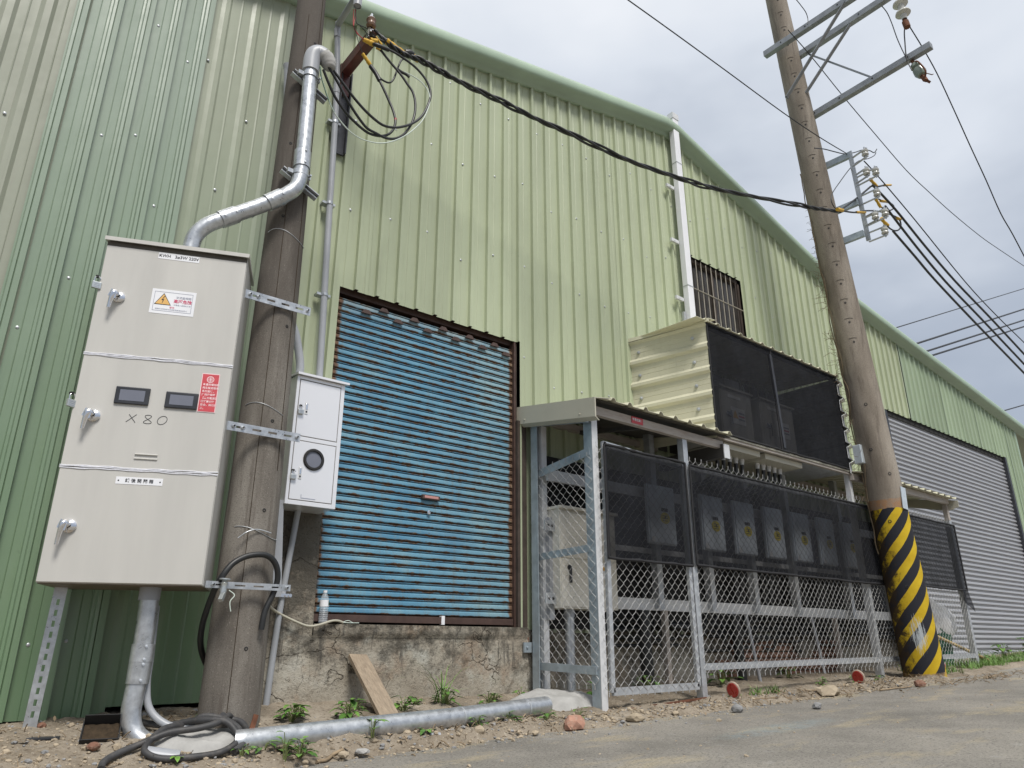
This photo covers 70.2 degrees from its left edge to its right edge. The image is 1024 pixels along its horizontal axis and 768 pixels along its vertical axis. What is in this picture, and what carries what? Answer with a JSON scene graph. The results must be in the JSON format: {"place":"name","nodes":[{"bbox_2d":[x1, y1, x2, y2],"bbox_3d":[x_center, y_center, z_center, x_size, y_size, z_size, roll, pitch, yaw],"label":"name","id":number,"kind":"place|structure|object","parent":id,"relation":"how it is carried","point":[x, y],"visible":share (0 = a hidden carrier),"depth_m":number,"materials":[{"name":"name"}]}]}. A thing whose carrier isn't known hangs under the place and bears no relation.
{"place":"outdoors","nodes":[
{"label":"outdoors","id":0,"kind":"place"},
{"bbox_2d":[0,651,1023,767],"bbox_3d":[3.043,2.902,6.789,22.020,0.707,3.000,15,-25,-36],"label":"dirt verge","id":1,"kind":"structure","parent":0,"point":[319,711],"depth_m":4.41,"materials":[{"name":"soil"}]},
{"bbox_2d":[25,736,59,740],"bbox_3d":[-2.276,1.719,3.538,0.140,0.008,0.070,10,-22,-25],"label":"plastic plate","id":2,"kind":"object","parent":1,"relation":"on","point":[43,738],"visible":1,"depth_m":3.53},
{"bbox_2d":[85,742,100,751],"bbox_3d":[-2.002,1.734,3.484,0.064,0.044,0.045,15,-25,-36],"label":"brick fragment","id":3,"kind":"object","parent":1,"relation":"on","point":[93,746],"visible":1,"depth_m":3.47,"materials":[{"name":"brick"}]},
{"bbox_2d":[79,714,120,743],"bbox_3d":[-2.048,1.720,3.634,0.173,0.131,0.119,9,-22,-24],"label":"plastic tray","id":4,"kind":"object","parent":1,"relation":"on","point":[100,727],"visible":0.97,"depth_m":3.65,"materials":[{"name":"plastic"}]},
{"bbox_2d":[144,746,180,758],"bbox_3d":[-1.690,1.804,3.517,0.161,0.108,0.084,7,-21,-20],"label":"pipe stub","id":5,"kind":"object","parent":1,"relation":"on","point":[161,751],"visible":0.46,"depth_m":3.51,"materials":[{"name":"grey plastic"}]},
{"bbox_2d":[22,235,310,727],"bbox_3d":[-1.861,0.504,4.207,1.244,2.720,0.507,5,-20,-15],"label":"meter cabinet","id":6,"kind":"object","parent":1,"relation":"on","point":[137,502],"visible":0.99,"depth_m":4.06,"materials":[{"name":"metal"}]},
{"bbox_2d":[65,391,75,407],"bbox_3d":[-2.404,0.085,3.975,0.026,0.085,0.048,-8,-21,21],"label":"padlock","id":7,"kind":"object","parent":6,"relation":"attached to","point":[71,403],"visible":1,"depth_m":3.96,"materials":[{"name":"metal"}]},
{"bbox_2d":[91,275,101,289],"bbox_3d":[-2.404,-0.590,4.220,0.048,0.085,0.026,15,-25,-36],"label":"padlock","id":8,"kind":"object","parent":6,"relation":"attached to","point":[95,285],"visible":1,"depth_m":4.21,"materials":[{"name":"metal"}]},
{"bbox_2d":[120,587,162,739],"bbox_3d":[-1.836,1.483,3.818,0.343,0.841,0.117,1,-20,-4],"label":"riser conduit","id":9,"kind":"object","parent":6,"relation":"attached to","point":[141,657],"visible":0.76,"depth_m":3.78,"materials":[{"name":"metal"}]},
{"bbox_2d":[197,551,280,665],"bbox_3d":[-1.626,1.320,4.119,0.466,0.716,0.368,-12,-23,30],"label":"hose pipe","id":10,"kind":"object","parent":6,"relation":"attached to","point":[223,580],"visible":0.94,"depth_m":4.08,"materials":[{"name":"rubber"}]},
{"bbox_2d":[97,606,248,767],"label":"cable coil","id":11,"kind":"object","parent":1,"relation":"on","point":[207,721],"visible":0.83,"depth_m":3.67,"materials":[{"name":"grey plastic"}]},
{"bbox_2d":[154,728,234,753],"bbox_3d":[-1.567,1.869,3.686,0.660,0.218,0.320,15,-25,-36],"label":"mortar patch","id":12,"kind":"object","parent":1,"relation":"on","point":[212,739],"visible":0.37,"depth_m":3.64,"materials":[{"name":"concrete"}]},
{"bbox_2d":[231,744,256,756],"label":"weed","id":13,"kind":"object","parent":1,"relation":"on","point":[241,753],"visible":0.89,"depth_m":3.62,"materials":[{"name":"green plant"}]},
{"bbox_2d":[249,714,258,727],"bbox_3d":[-1.361,1.826,3.773,0.014,0.212,0.083,-14,-24,33],"label":"iron stake","id":14,"kind":"object","parent":1,"relation":"on","point":[254,721],"visible":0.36,"depth_m":3.81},
{"bbox_2d":[197,0,325,728],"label":"utility pole","id":15,"kind":"object","parent":1,"relation":"on","point":[233,671],"visible":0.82,"depth_m":4.43,"materials":[{"name":"wood"}]},
{"bbox_2d":[183,45,335,247],"bbox_3d":[-1.680,-1.606,4.973,0.805,1.978,0.200,11,-22,-28],"label":"steel conduit","id":16,"kind":"object","parent":15,"relation":"attached to","point":[298,176],"visible":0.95,"depth_m":5.00,"materials":[{"name":"grey metal"}]},
{"bbox_2d":[251,740,281,753],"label":"weed","id":17,"kind":"object","parent":1,"relation":"on","point":[259,748],"visible":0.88,"depth_m":3.71,"materials":[{"name":"green plant"}]},
{"bbox_2d":[276,731,298,761],"bbox_3d":[-1.157,1.857,3.745,0.144,0.146,0.140,-1,-20,2],"label":"weed","id":18,"kind":"object","parent":1,"relation":"on","point":[285,748],"visible":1,"depth_m":3.71,"materials":[{"name":"green plant"}]},
{"bbox_2d":[273,703,310,722],"bbox_3d":[-1.282,1.912,4.233,0.246,0.105,0.233,15,-25,-36],"label":"weed","id":19,"kind":"object","parent":1,"relation":"on","point":[295,713],"visible":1,"depth_m":4.22,"materials":[{"name":"green plant"}]},
{"bbox_2d":[284,736,318,758],"bbox_3d":[-1.083,1.881,3.765,0.188,0.099,0.193,15,-25,-36],"label":"weed","id":20,"kind":"object","parent":1,"relation":"on","point":[300,752],"visible":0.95,"depth_m":3.76,"materials":[{"name":"green plant"}]},
{"bbox_2d":[315,748,343,763],"bbox_3d":[-0.959,1.957,3.838,0.030,0.058,0.182,-12,-23,31],"label":"dry stick","id":21,"kind":"object","parent":1,"relation":"on","point":[330,756],"visible":0.93,"depth_m":3.82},
{"bbox_2d":[338,751,348,758],"bbox_3d":[-0.886,1.957,3.847,0.064,0.038,0.052,-8,-21,22],"label":"stone","id":22,"kind":"object","parent":1,"relation":"on","point":[343,754],"visible":1,"depth_m":3.83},
{"bbox_2d":[330,698,368,718],"bbox_3d":[-0.988,1.973,4.407,0.228,0.132,0.225,15,-25,-36],"label":"weed","id":23,"kind":"object","parent":1,"relation":"on","point":[349,713],"visible":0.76,"depth_m":4.38,"materials":[{"name":"green plant"}]},
{"bbox_2d":[346,698,367,709],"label":"weed","id":24,"kind":"object","parent":1,"relation":"on","point":[357,706],"visible":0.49,"depth_m":4.69,"materials":[{"name":"green plant"}]},
{"bbox_2d":[355,748,369,754],"bbox_3d":[-0.807,1.977,3.919,0.085,0.032,0.048,-1,-20,3],"label":"stone","id":25,"kind":"object","parent":1,"relation":"on","point":[361,751],"visible":1,"depth_m":3.90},
{"bbox_2d":[348,654,397,714],"bbox_3d":[-0.919,2.001,4.826,0.137,0.398,0.600,13,-24,-32],"label":"wooden plank","id":26,"kind":"object","parent":1,"relation":"on","point":[380,700],"visible":0.86,"depth_m":4.82,"materials":[{"name":"wood"}]},
{"bbox_2d":[369,719,388,738],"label":"weed","id":27,"kind":"object","parent":1,"relation":"on","point":[374,727],"visible":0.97,"depth_m":4.12,"materials":[{"name":"green plant"}]},
{"bbox_2d":[235,696,552,749],"bbox_3d":[-0.577,2.050,4.427,2.285,0.184,0.159,17,-26,-40],"label":"ground conduit","id":28,"kind":"object","parent":1,"relation":"on","point":[398,723],"visible":0.77,"depth_m":4.26,"materials":[{"name":"metal"}]},
{"bbox_2d":[391,695,420,710],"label":"weed","id":29,"kind":"object","parent":1,"relation":"on","point":[397,705],"visible":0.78,"depth_m":4.79,"materials":[{"name":"green plant"}]},
{"bbox_2d":[403,696,422,703],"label":"weed","id":30,"kind":"object","parent":1,"relation":"on","point":[411,700],"visible":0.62,"depth_m":5.04,"materials":[{"name":"green plant"}]},
{"bbox_2d":[391,659,502,703],"bbox_3d":[-0.541,2.084,5.080,1.013,0.315,0.767,15,-25,-36],"label":"grass tuft","id":31,"kind":"object","parent":1,"relation":"on","point":[441,689],"visible":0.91,"depth_m":5.14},
{"bbox_2d":[430,687,465,705],"bbox_3d":[-0.455,2.210,5.140,0.242,0.132,0.226,15,-25,-36],"label":"weed","id":32,"kind":"object","parent":1,"relation":"on","point":[446,695],"visible":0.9,"depth_m":5.13,"materials":[{"name":"green plant"}]},
{"bbox_2d":[474,725,485,733],"bbox_3d":[-0.199,2.129,4.469,0.068,0.064,0.070,-4,-20,10],"label":"stone","id":33,"kind":"object","parent":1,"relation":"on","point":[480,729],"visible":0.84,"depth_m":4.45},
{"bbox_2d":[470,715,490,725],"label":"weed","id":34,"kind":"object","parent":1,"relation":"on","point":[479,720],"visible":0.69,"depth_m":4.61,"materials":[{"name":"green plant"}]},
{"bbox_2d":[476,691,497,703],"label":"weed","id":35,"kind":"object","parent":1,"relation":"on","point":[481,701],"visible":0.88,"depth_m":5.29,"materials":[{"name":"green plant"}]},
{"bbox_2d":[498,710,522,720],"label":"weed","id":36,"kind":"object","parent":1,"relation":"on","point":[507,716],"visible":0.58,"depth_m":4.79,"materials":[{"name":"green plant"}]},
{"bbox_2d":[0,669,1023,767],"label":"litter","id":37,"kind":"object","parent":1,"relation":"on","point":[705,713],"visible":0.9,"depth_m":5.87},
{"bbox_2d":[536,710,556,719],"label":"weed","id":38,"kind":"object","parent":1,"relation":"on","point":[547,715],"visible":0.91,"depth_m":4.96,"materials":[{"name":"green plant"}]},
{"bbox_2d":[509,688,592,710],"bbox_3d":[0.359,2.467,5.586,1.120,0.238,0.660,15,-25,-36],"label":"mortar patch","id":39,"kind":"object","parent":1,"relation":"on","point":[565,700],"visible":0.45,"depth_m":5.49,"materials":[{"name":"concrete"}]},
{"bbox_2d":[564,609,575,690],"bbox_3d":[0.493,2.291,6.144,0.098,0.772,0.098,15,-25,-36],"label":"riser conduit","id":40,"kind":"object","parent":39,"relation":"on","point":[570,644],"visible":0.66,"depth_m":6.14,"materials":[{"name":"metal"}]},
{"bbox_2d":[564,715,584,730],"bbox_3d":[0.416,2.245,4.819,0.138,0.105,0.250,-3,-20,8],"label":"brick chunk","id":41,"kind":"object","parent":1,"relation":"on","point":[575,722],"visible":0.91,"depth_m":4.74,"materials":[{"name":"brick"}]},
{"bbox_2d":[626,712,645,721],"bbox_3d":[0.865,2.337,5.103,0.105,0.067,0.129,15,-25,-36],"label":"stone","id":42,"kind":"object","parent":1,"relation":"on","point":[635,717],"visible":0.99,"depth_m":5.07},
{"bbox_2d":[632,675,661,685],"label":"weed","id":43,"kind":"object","parent":1,"relation":"on","point":[647,682],"visible":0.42,"depth_m":6.35,"materials":[{"name":"green plant"}]},
{"bbox_2d":[538,426,893,688],"bbox_3d":[2.962,2.155,8.393,6.920,2.500,0.255,15,-25,-36],"label":"equipment rack","id":44,"kind":"object","parent":1,"relation":"on","point":[648,444],"visible":0.32,"depth_m":7.41,"materials":[{"name":"metal"}]},
{"bbox_2d":[544,505,617,619],"bbox_3d":[0.579,1.606,6.495,0.835,0.955,0.270,15,-25,-36],"label":"distribution cabinet","id":45,"kind":"object","parent":44,"relation":"on","point":[568,566],"visible":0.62,"depth_m":6.34,"materials":[{"name":"beige metal"}]},
{"bbox_2d":[687,418,759,475],"bbox_3d":[2.189,0.604,7.769,0.720,1.040,0.567,15,-25,-36],"label":"control cabinet","id":46,"kind":"object","parent":44,"relation":"attached to","point":[740,454],"visible":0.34,"depth_m":7.67,"materials":[{"name":"metal"}]},
{"bbox_2d":[605,563,895,685],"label":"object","id":47,"kind":"object","parent":44,"relation":"hanging from","point":[654,622],"visible":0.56,"depth_m":7.84,"materials":[{"name":"metal"}]},
{"bbox_2d":[726,450,801,484],"bbox_3d":[2.794,0.765,8.234,0.820,1.050,0.567,15,-25,-36],"label":"control cabinet","id":48,"kind":"object","parent":44,"relation":"attached to","point":[765,464],"visible":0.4,"depth_m":8.09,"materials":[{"name":"metal"}]},
{"bbox_2d":[706,669,742,684],"bbox_3d":[1.994,2.810,7.028,0.391,0.214,0.299,1,-20,-2],"label":"weed","id":49,"kind":"object","parent":1,"relation":"on","point":[722,681],"visible":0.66,"depth_m":7.01,"materials":[{"name":"green plant"}]},
{"bbox_2d":[726,681,740,698],"bbox_3d":[1.885,2.622,6.183,0.056,0.184,0.139,15,-25,-36],"label":"road reflector","id":50,"kind":"object","parent":1,"relation":"on","point":[733,689],"visible":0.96,"depth_m":6.17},
{"bbox_2d":[523,420,978,710],"bbox_3d":[3.201,2.159,8.176,7.325,2.513,0.873,15,-25,-36],"label":"equipment cage","id":51,"kind":"object","parent":1,"relation":"on","point":[680,511],"visible":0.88,"depth_m":6.66,"materials":[{"name":"metal"}]},
{"bbox_2d":[517,397,731,464],"bbox_3d":[1.121,0.457,6.980,1.978,0.406,1.035,15,-25,-36],"label":"canopy","id":52,"kind":"object","parent":51,"relation":"attached to","point":[613,415],"visible":0.95,"depth_m":6.69,"materials":[{"name":"metal"}]},
{"bbox_2d":[628,316,854,483],"bbox_3d":[2.749,0.289,8.474,3.002,1.309,0.938,15,-25,-36],"label":"equipment shelter","id":53,"kind":"object","parent":51,"relation":"on","point":[751,393],"visible":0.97,"depth_m":7.88,"materials":[{"name":"metal"}]},
{"bbox_2d":[789,471,958,510],"bbox_3d":[4.954,1.468,9.910,2.842,0.318,1.000,15,-25,-36],"label":"canopy","id":54,"kind":"object","parent":51,"relation":"attached to","point":[920,498],"visible":0.48,"depth_m":9.99,"materials":[{"name":"metal"}]},
{"bbox_2d":[744,614,761,681],"bbox_3d":[2.521,2.784,7.598,0.157,0.726,0.036,11,-22,-28],"label":"thin pipe","id":55,"kind":"object","parent":1,"relation":"on","point":[752,647],"visible":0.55,"depth_m":7.60,"materials":[{"name":"grey metal"}]},
{"bbox_2d":[747,683,771,694],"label":"grass tuft","id":56,"kind":"object","parent":1,"relation":"on","point":[754,692],"visible":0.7,"depth_m":6.40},
{"bbox_2d":[750,696,791,699],"bbox_3d":[2.184,2.657,6.156,0.470,0.018,0.065,12,-23,-30],"label":"wood scrap","id":57,"kind":"object","parent":1,"relation":"on","point":[788,697],"visible":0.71,"depth_m":6.13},
{"bbox_2d":[768,684,787,693],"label":"grass tuft","id":58,"kind":"object","parent":1,"relation":"on","point":[772,690],"visible":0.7,"depth_m":6.58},
{"bbox_2d":[776,666,802,677],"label":"weed","id":59,"kind":"object","parent":1,"relation":"on","point":[789,675],"visible":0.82,"depth_m":7.80,"materials":[{"name":"green plant"}]},
{"bbox_2d":[810,617,825,672],"bbox_3d":[3.530,3.061,8.370,0.157,0.726,0.036,11,-22,-28],"label":"thin pipe","id":60,"kind":"object","parent":1,"relation":"on","point":[817,641],"visible":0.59,"depth_m":8.38,"materials":[{"name":"grey metal"}]},
{"bbox_2d":[816,684,839,696],"bbox_3d":[2.851,2.767,6.569,0.190,0.108,0.312,-12,-23,31],"label":"stone","id":61,"kind":"object","parent":1,"relation":"on","point":[827,690],"visible":0.94,"depth_m":6.48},
{"bbox_2d":[763,0,947,676],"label":"utility pole","id":62,"kind":"object","parent":1,"relation":"on","point":[917,638],"visible":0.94,"depth_m":9.14,"materials":[{"name":"concrete"}]},
{"bbox_2d":[628,0,845,152],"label":"overhead wire","id":63,"kind":"object","parent":62,"relation":"attached to","point":[730,73],"visible":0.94,"depth_m":8.22,"materials":[{"name":"metal"}]},
{"bbox_2d":[800,174,878,553],"bbox_3d":[4.092,-0.421,9.265,0.258,5.042,0.528,-17,-26,39],"label":"dead creeper","id":64,"kind":"object","parent":62,"relation":"attached to","point":[842,378],"visible":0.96,"depth_m":9.17,"materials":[{"name":"plant"}]},
{"bbox_2d":[814,148,876,153],"bbox_3d":[4.545,-3.182,9.853,1.963,0.945,0.014,15,-25,-36],"label":"jumper wire","id":65,"kind":"object","parent":62,"relation":"attached to","point":[843,153],"visible":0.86,"depth_m":9.61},
{"bbox_2d":[831,153,875,208],"bbox_3d":[4.604,-2.768,9.755,1.697,1.610,0.012,15,-25,-36],"label":"jumper wire","id":66,"kind":"object","parent":62,"relation":"attached to","point":[843,177],"visible":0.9,"depth_m":9.38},
{"bbox_2d":[836,178,901,230],"bbox_3d":[4.723,-2.476,9.711,1.943,1.198,0.091,15,-25,-36],"label":"service tail","id":67,"kind":"object","parent":62,"relation":"attached to","point":[883,221],"visible":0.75,"depth_m":9.86},
{"bbox_2d":[882,6,911,70],"bbox_3d":[4.893,-4.425,9.286,0.012,1.217,0.191,15,-25,-36],"label":"drop wire","id":68,"kind":"object","parent":62,"relation":"hanging from","point":[896,35],"visible":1,"depth_m":9.29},
{"bbox_2d":[788,30,1023,265],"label":"overhead wire","id":69,"kind":"object","parent":62,"relation":"attached to","point":[889,150],"visible":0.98,"depth_m":10.90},
{"bbox_2d":[864,161,1023,342],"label":"service line","id":70,"kind":"object","parent":62,"relation":"attached to","point":[940,251],"visible":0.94,"depth_m":10.86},
{"bbox_2d":[871,184,1023,354],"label":"service line","id":71,"kind":"object","parent":62,"relation":"attached to","point":[943,267],"visible":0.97,"depth_m":10.77,"materials":[{"name":"rubber"}]},
{"bbox_2d":[885,205,1023,364],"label":"service line","id":72,"kind":"object","parent":62,"relation":"attached to","point":[949,285],"visible":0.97,"depth_m":10.71,"materials":[{"name":"rubber"}]},
{"bbox_2d":[892,230,1023,373],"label":"service line","id":73,"kind":"object","parent":62,"relation":"attached to","point":[952,298],"visible":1,"depth_m":10.68,"materials":[{"name":"rubber"}]},
{"bbox_2d":[910,27,1023,255],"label":"overhead wire","id":74,"kind":"object","parent":62,"relation":"attached to","point":[969,143],"visible":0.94,"depth_m":9.57,"materials":[{"name":"metal"}]},
{"bbox_2d":[851,670,864,683],"bbox_3d":[3.514,2.993,7.382,0.056,0.184,0.139,15,-25,-36],"label":"road reflector","id":75,"kind":"object","parent":1,"relation":"on","point":[856,675],"visible":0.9,"depth_m":7.38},
{"bbox_2d":[913,679,925,686],"bbox_3d":[4.019,2.950,7.171,0.115,0.080,0.099,15,-25,-36],"label":"brick fragment","id":76,"kind":"object","parent":1,"relation":"on","point":[919,683],"visible":0.89,"depth_m":7.14,"materials":[{"name":"brick"}]},
{"bbox_2d":[938,628,953,665],"bbox_3d":[5.793,3.603,10.034,0.533,0.580,0.533,15,-25,-36],"label":"green bin","id":77,"kind":"object","parent":1,"relation":"on","point":[947,646],"visible":0.1,"depth_m":9.82,"materials":[{"name":"plastic"}]},
{"bbox_2d":[929,598,956,636],"bbox_3d":[5.854,3.327,10.157,0.860,0.649,0.550,15,-25,-36],"label":"woven sack","id":78,"kind":"object","parent":77,"relation":"on","point":[943,626],"visible":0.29,"depth_m":9.94,"materials":[{"name":"plastic"}]},
{"bbox_2d":[938,635,988,659],"bbox_3d":[6.116,3.589,9.921,1.414,0.373,0.044,13,-24,-33],"label":"bamboo pole","id":79,"kind":"object","parent":1,"relation":"on","point":[959,646],"visible":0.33,"depth_m":9.85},
{"bbox_2d":[991,644,1022,657],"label":"weed","id":80,"kind":"object","parent":1,"relation":"on","point":[1000,649],"visible":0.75,"depth_m":11.19,"materials":[{"name":"green plant"}]},
{"bbox_2d":[293,666,1023,767],"bbox_3d":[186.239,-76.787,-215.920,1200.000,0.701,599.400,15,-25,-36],"label":"road","id":81,"kind":"structure","parent":0,"point":[943,729],"depth_m":4.18,"materials":[{"name":"asphalt"}]},
{"bbox_2d":[731,704,742,712],"bbox_3d":[1.702,2.444,5.494,0.098,0.063,0.079,2,-20,-5],"label":"stone","id":82,"kind":"object","parent":81,"relation":"on","point":[737,708],"visible":1,"depth_m":5.46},
{"bbox_2d":[812,702,821,708],"bbox_3d":[2.335,2.467,5.584,0.066,0.053,0.091,-3,-20,8],"label":"stone","id":83,"kind":"object","parent":81,"relation":"on","point":[816,705],"visible":1,"depth_m":5.56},
{"bbox_2d":[879,686,911,690],"bbox_3d":[3.672,2.906,6.959,0.550,0.032,0.034,13,-23,-31],"label":"dry stick","id":84,"kind":"object","parent":81,"relation":"on","point":[894,688],"visible":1,"depth_m":6.95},
{"bbox_2d":[367,0,1023,424],"label":"sky","id":85,"kind":"structure","parent":0,"point":[612,47],"materials":[{"name":"grey"}]},
{"bbox_2d":[896,288,1023,327],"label":"distant wire","id":86,"kind":"object","parent":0,"point":[954,309],"visible":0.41,"depth_m":64.47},
{"bbox_2d":[897,648,1023,673],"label":"grass","id":87,"kind":"structure","parent":0,"point":[993,660],"depth_m":9.71,"materials":[{"name":"plant"}]},
{"bbox_2d":[917,308,1023,343],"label":"distant wire","id":88,"kind":"object","parent":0,"point":[935,337],"visible":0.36,"depth_m":65.34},
{"bbox_2d":[926,319,1023,351],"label":"distant wire","id":89,"kind":"object","parent":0,"point":[941,346],"visible":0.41,"depth_m":65.67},
{"bbox_2d":[932,326,1023,355],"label":"distant wire","id":90,"kind":"object","parent":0,"point":[941,352],"visible":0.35,"depth_m":65.78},
{"bbox_3d":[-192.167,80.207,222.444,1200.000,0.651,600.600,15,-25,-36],"label":"ground","id":91,"kind":"structure","parent":0,"visible":0},
{"bbox_2d":[0,0,1023,722],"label":"warehouse","id":92,"kind":"structure","parent":91,"relation":"on","point":[494,266],"depth_m":6.14,"materials":[{"name":"metal"}]},
{"bbox_2d":[283,62,303,372],"bbox_3d":[-1.716,-1.329,5.689,0.438,2.741,0.079,14,-24,-34],"label":"plastic conduit","id":93,"kind":"object","parent":92,"relation":"attached to","point":[299,356],"visible":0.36,"depth_m":5.39,"materials":[{"name":"grey plastic"}]},
{"bbox_2d":[270,606,352,626],"bbox_3d":[-1.390,1.544,4.890,0.226,0.167,0.880,-10,-22,25],"label":"loose cable","id":94,"kind":"object","parent":92,"relation":"attached to","point":[298,622],"visible":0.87,"depth_m":4.91,"materials":[{"name":"white plastic"}]},
{"bbox_2d":[280,371,349,513],"bbox_3d":[-1.451,0.418,5.212,0.396,0.957,0.335,15,-25,-36],"label":"meter box","id":95,"kind":"object","parent":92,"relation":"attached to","point":[311,457],"visible":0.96,"depth_m":5.09,"materials":[{"name":"white metal"}]},
{"bbox_2d":[272,500,283,596],"bbox_3d":[-1.546,1.075,4.782,0.108,0.625,0.061,15,-25,-36],"label":"plastic conduit","id":96,"kind":"object","parent":95,"relation":"attached to","point":[279,547],"visible":0.29,"depth_m":4.77,"materials":[{"name":"grey plastic"}]},
{"bbox_2d":[263,510,300,705],"bbox_3d":[-1.531,1.521,4.844,0.128,1.403,0.066,15,-25,-36],"label":"plastic conduit","id":97,"kind":"object","parent":95,"relation":"attached to","point":[277,626],"visible":0.76,"depth_m":4.83,"materials":[{"name":"grey plastic"}]},
{"bbox_2d":[289,441,335,503],"bbox_3d":[-1.371,0.606,5.022,0.306,0.405,0.022,15,-25,-36],"label":"door","id":98,"kind":"structure","parent":95,"relation":"in","point":[313,463],"depth_m":5.02,"materials":[{"name":"white metal"}]},
{"bbox_2d":[295,380,340,441],"bbox_3d":[-1.372,0.190,5.173,0.306,0.403,0.017,15,-25,-36],"label":"door","id":99,"kind":"structure","parent":95,"relation":"in","point":[320,402],"depth_m":5.17,"materials":[{"name":"white metal"}]},
{"bbox_2d":[319,590,328,606],"bbox_3d":[-1.314,1.556,5.097,0.066,0.217,0.066,15,-25,-36],"label":"water bottle","id":100,"kind":"object","parent":92,"relation":"on","point":[323,603],"visible":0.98,"depth_m":5.08,"materials":[{"name":"white plastic"}]},
{"bbox_2d":[314,0,361,376],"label":"plastic conduit","id":101,"kind":"object","parent":92,"relation":"attached to","point":[328,204],"visible":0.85,"depth_m":5.96,"materials":[{"name":"grey plastic"}]},
{"bbox_2d":[336,13,376,156],"bbox_3d":[-1.314,-2.540,6.165,0.124,1.040,0.632,13,-24,-32],"label":"wall bracket","id":102,"kind":"object","parent":92,"relation":"attached to","point":[354,59],"depth_m":6.31,"materials":[{"name":"red metal"}]},
{"bbox_2d":[361,29,841,212],"bbox_3d":[1.479,-2.432,7.689,6.418,0.810,0.145,12,-23,-30],"label":"service cable","id":103,"kind":"object","parent":102,"relation":"attached to","point":[372,41],"visible":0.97,"depth_m":6.95,"materials":[{"name":"black plastic"}]},
{"bbox_2d":[322,64,396,136],"bbox_3d":[-1.213,-2.296,5.671,0.189,0.823,0.745,-15,-25,36],"label":"cable loop","id":104,"kind":"object","parent":103,"relation":"hanging from","point":[374,71],"visible":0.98,"depth_m":5.60,"materials":[{"name":"black rubber"}]},
{"bbox_2d":[328,49,416,139],"bbox_3d":[-1.127,-2.373,5.768,0.171,0.996,0.869,-17,-26,39],"label":"cable loop","id":105,"kind":"object","parent":103,"relation":"hanging from","point":[355,112],"visible":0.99,"depth_m":5.68,"materials":[{"name":"rubber"}]},
{"bbox_2d":[333,49,431,128],"bbox_3d":[-1.066,-2.411,5.834,0.171,0.909,0.987,-18,-26,41],"label":"cable loop","id":106,"kind":"object","parent":103,"relation":"hanging from","point":[368,113],"visible":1,"depth_m":5.79,"materials":[{"name":"rubber"}]},
{"bbox_2d":[319,66,429,143],"bbox_3d":[-1.069,-2.250,5.708,0.095,0.959,1.054,-17,-26,40],"label":"earth wire","id":107,"kind":"object","parent":106,"relation":"attached to","point":[364,139],"visible":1,"depth_m":5.55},
{"bbox_2d":[380,59,402,83],"bbox_3d":[-1.014,-2.650,6.111,0.248,0.341,0.019,13,-23,-32],"label":"jumper cable","id":108,"kind":"object","parent":103,"relation":"hanging from","point":[395,74],"visible":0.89,"depth_m":6.09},
{"bbox_2d":[691,259,744,335],"bbox_3d":[2.763,-1.049,9.648,1.400,0.990,0.215,15,-25,-36],"label":"window","id":109,"kind":"structure","parent":92,"relation":"in","point":[716,295],"depth_m":9.68,"materials":[{"name":"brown metal"}]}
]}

